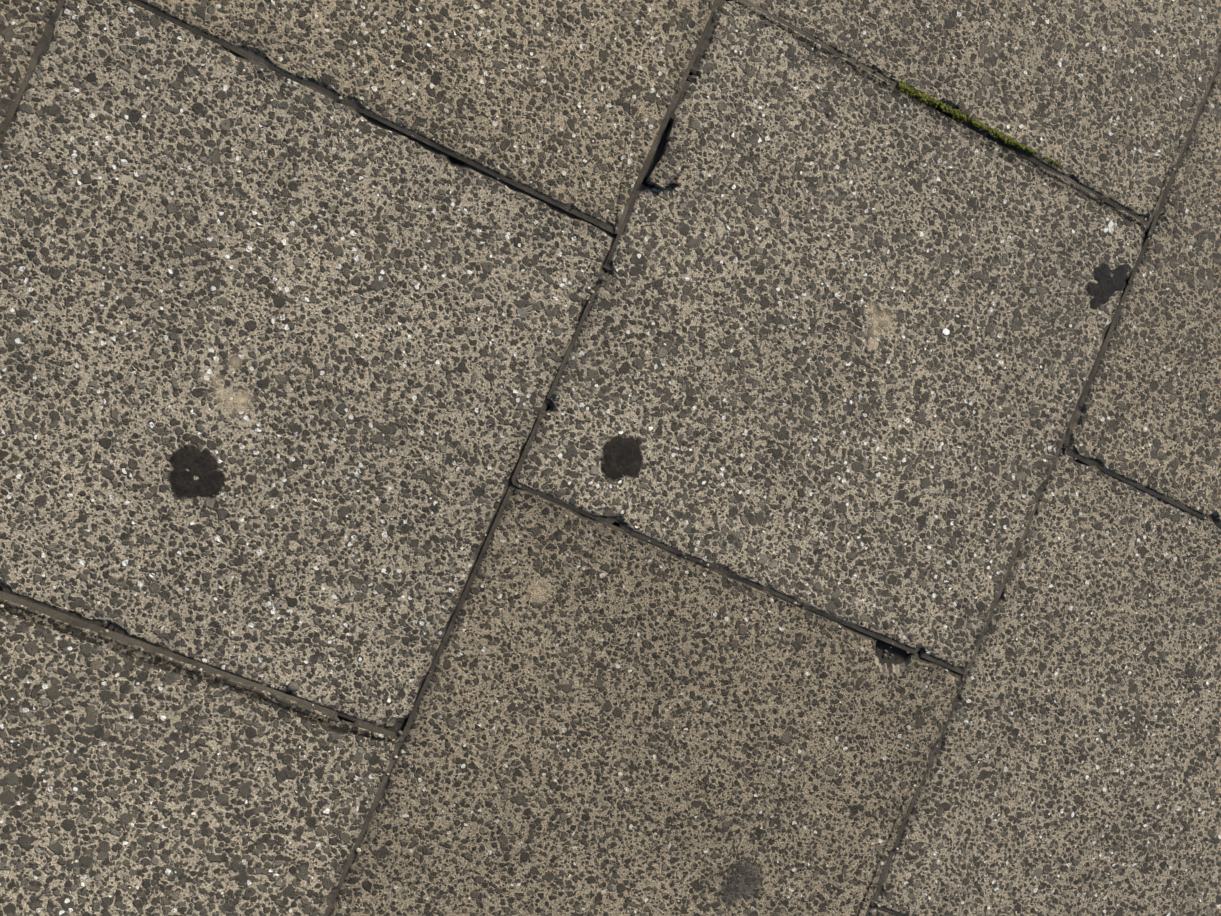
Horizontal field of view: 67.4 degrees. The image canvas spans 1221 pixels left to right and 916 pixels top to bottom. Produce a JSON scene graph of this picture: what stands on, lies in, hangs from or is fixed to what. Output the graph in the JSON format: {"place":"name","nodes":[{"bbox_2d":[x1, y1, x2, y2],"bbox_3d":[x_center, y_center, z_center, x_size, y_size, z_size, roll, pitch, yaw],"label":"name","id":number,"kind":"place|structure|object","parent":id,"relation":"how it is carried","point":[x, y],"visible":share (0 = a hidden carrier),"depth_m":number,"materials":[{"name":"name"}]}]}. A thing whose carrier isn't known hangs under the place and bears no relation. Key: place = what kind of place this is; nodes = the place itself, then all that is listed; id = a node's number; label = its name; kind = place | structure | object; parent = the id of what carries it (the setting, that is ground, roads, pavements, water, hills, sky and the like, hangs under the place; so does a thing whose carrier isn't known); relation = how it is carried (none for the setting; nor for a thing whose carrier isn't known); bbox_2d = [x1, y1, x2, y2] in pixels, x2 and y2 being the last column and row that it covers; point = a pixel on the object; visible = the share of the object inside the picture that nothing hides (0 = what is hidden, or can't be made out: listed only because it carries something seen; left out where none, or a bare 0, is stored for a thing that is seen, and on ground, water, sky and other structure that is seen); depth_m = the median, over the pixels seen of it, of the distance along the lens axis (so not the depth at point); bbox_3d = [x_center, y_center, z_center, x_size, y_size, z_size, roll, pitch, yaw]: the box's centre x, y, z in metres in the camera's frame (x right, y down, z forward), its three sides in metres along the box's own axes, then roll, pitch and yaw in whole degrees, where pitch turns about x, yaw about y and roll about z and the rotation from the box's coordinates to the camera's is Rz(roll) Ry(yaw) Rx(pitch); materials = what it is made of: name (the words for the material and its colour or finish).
{"place":"outdoors","nodes":[
{"label":"outdoors","id":0,"kind":"place"},
{"bbox_2d":[0,12,1205,906],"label":"light grit","id":1,"kind":"object","parent":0,"point":[549,414],"visible":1,"depth_m":1.04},
{"bbox_2d":[0,48,1220,722],"bbox_3d":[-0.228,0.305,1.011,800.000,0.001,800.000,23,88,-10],"label":"ground bedding sand","id":2,"kind":"structure","parent":0,"point":[460,162],"depth_m":1.02,"materials":[{"name":"brown sand"}]},
{"bbox_2d":[0,0,64,143],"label":"paving flag","id":3,"kind":"object","parent":2,"relation":"on","point":[25,26],"visible":0.71,"depth_m":0.90,"materials":[{"name":"concrete"}]},
{"bbox_2d":[0,591,402,915],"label":"paving flag","id":4,"kind":"object","parent":2,"relation":"on","point":[164,782],"visible":0.83,"depth_m":0.96,"materials":[{"name":"concrete"}]},
{"bbox_2d":[0,0,616,728],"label":"paving flag","id":5,"kind":"object","parent":2,"relation":"on","point":[448,346],"visible":1,"depth_m":0.96,"materials":[{"name":"concrete"}]},
{"bbox_2d":[168,444,224,497],"bbox_3d":[-0.430,0.018,0.950,0.061,0.001,0.062,23,88,-10],"label":"chewing gum","id":6,"kind":"object","parent":5,"relation":"on","point":[210,481],"visible":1,"depth_m":0.95,"materials":[{"name":"black rubber"}]},
{"bbox_2d":[210,356,252,417],"bbox_3d":[-0.396,-0.072,0.952,0.047,0.001,0.068,-18,95,-9],"label":"sand stain","id":7,"kind":"object","parent":5,"relation":"on","point":[242,400],"visible":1,"depth_m":0.95,"materials":[{"name":"beige sand"}]},
{"bbox_2d":[287,681,299,691],"bbox_3d":[-0.337,0.243,0.974,0.012,0.007,0.010,23,88,-10],"label":"pebble","id":8,"kind":"object","parent":5,"relation":"on","point":[293,686],"visible":1,"depth_m":0.97,"materials":[{"name":"beige stone"}]},
{"bbox_2d":[385,718,407,732],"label":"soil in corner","id":9,"kind":"structure","parent":2,"relation":"on","point":[400,726],"depth_m":1.01,"materials":[{"name":"brown soil"}]},
{"bbox_2d":[129,0,719,233],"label":"paving flag","id":10,"kind":"object","parent":2,"relation":"on","point":[561,104],"visible":0.85,"depth_m":0.98,"materials":[{"name":"concrete"}]},
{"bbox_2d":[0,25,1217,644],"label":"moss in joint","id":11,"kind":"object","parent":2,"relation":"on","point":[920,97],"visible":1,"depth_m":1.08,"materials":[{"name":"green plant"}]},
{"bbox_2d":[1,3,1220,915],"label":"dark grit","id":12,"kind":"object","parent":2,"relation":"on","point":[583,339],"visible":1,"depth_m":1.02,"materials":[{"name":"black gravel"}]},
{"bbox_2d":[328,484,963,915],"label":"paving flag","id":13,"kind":"object","parent":2,"relation":"on","point":[540,766],"visible":0.9,"depth_m":1.04,"materials":[{"name":"concrete"}]},
{"bbox_2d":[527,576,553,605],"bbox_3d":[-0.077,0.148,1.015,0.036,0.001,0.034,23,88,-10],"label":"sand stain","id":14,"kind":"object","parent":13,"relation":"on","point":[539,590],"visible":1,"depth_m":1.01,"materials":[{"name":"beige sand"}]},
{"bbox_2d":[719,864,761,901],"bbox_3d":[0.154,0.499,1.074,0.055,0.001,0.063,23,88,-10],"label":"chewing gum stain","id":15,"kind":"object","parent":13,"relation":"on","point":[735,887],"visible":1,"depth_m":1.07,"materials":[{"name":"grey rubber"}]},
{"bbox_2d":[644,131,667,178],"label":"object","id":16,"kind":"structure","parent":2,"relation":"on","point":[658,153],"depth_m":1.02,"materials":[{"name":"black"}]},
{"bbox_2d":[512,0,1150,673],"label":"paving flag","id":17,"kind":"object","parent":2,"relation":"on","point":[810,450],"visible":0.92,"depth_m":1.06,"materials":[{"name":"concrete"}]},
{"bbox_2d":[602,436,642,479],"bbox_3d":[0.013,0.000,1.022,0.054,0.001,0.055,23,88,-10],"label":"chewing gum","id":18,"kind":"object","parent":17,"relation":"on","point":[622,457],"visible":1,"depth_m":1.02,"materials":[{"name":"black rubber"}]},
{"bbox_2d":[644,120,689,189],"bbox_3d":[0.070,-0.333,1.020,0.035,0.019,0.072,24,89,-12],"label":"broken slab chip","id":19,"kind":"object","parent":17,"relation":"on","point":[669,166],"visible":1,"depth_m":1.01,"materials":[{"name":"concrete"}]},
{"bbox_2d":[864,301,895,348],"bbox_3d":[0.309,-0.153,1.069,0.052,0.001,0.054,23,88,-10],"label":"sand stain","id":20,"kind":"object","parent":17,"relation":"on","point":[875,332],"visible":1,"depth_m":1.07,"materials":[{"name":"beige sand"}]},
{"bbox_2d":[942,328,949,334],"bbox_3d":[0.398,-0.149,1.085,0.009,0.001,0.008,23,88,-10],"label":"white speck","id":21,"kind":"object","parent":17,"relation":"on","point":[945,331],"visible":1,"depth_m":1.08},
{"bbox_2d":[1087,263,1128,308],"bbox_3d":[0.607,-0.211,1.120,0.048,0.001,0.070,23,88,-10],"label":"chewing gum stain","id":22,"kind":"object","parent":17,"relation":"on","point":[1105,288],"visible":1,"depth_m":1.12,"materials":[{"name":"grey rubber"}]},
{"bbox_2d":[1104,218,1116,232],"bbox_3d":[0.609,-0.282,1.117,0.017,0.001,0.018,23,88,-10],"label":"bird dropping","id":23,"kind":"object","parent":17,"relation":"on","point":[1110,227],"visible":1,"depth_m":1.12,"materials":[{"name":"white"}]},
{"bbox_2d":[866,905,895,915],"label":"paving flag","id":24,"kind":"object","parent":2,"relation":"on","point":[872,911],"visible":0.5,"depth_m":1.11,"materials":[{"name":"concrete"}]},
{"bbox_2d":[877,649,893,658],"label":"rubble crumbs","id":25,"kind":"object","parent":2,"relation":"on","point":[884,654],"visible":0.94,"depth_m":1.10,"materials":[{"name":"grey stone"}]},
{"bbox_2d":[875,639,907,668],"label":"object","id":26,"kind":"structure","parent":2,"relation":"on","point":[899,656],"depth_m":1.10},
{"bbox_2d":[748,0,1220,224],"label":"paving flag","id":27,"kind":"object","parent":2,"relation":"on","point":[1100,97],"visible":0.77,"depth_m":1.10,"materials":[{"name":"concrete"}]},
{"bbox_2d":[870,446,1220,915],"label":"paving flag","id":28,"kind":"object","parent":2,"relation":"on","point":[1096,663],"visible":0.79,"depth_m":1.14,"materials":[{"name":"concrete"}]},
{"bbox_2d":[1063,52,1220,526],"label":"paving flag","id":29,"kind":"object","parent":2,"relation":"on","point":[1162,434],"visible":0.69,"depth_m":1.14,"materials":[{"name":"concrete"}]}
]}

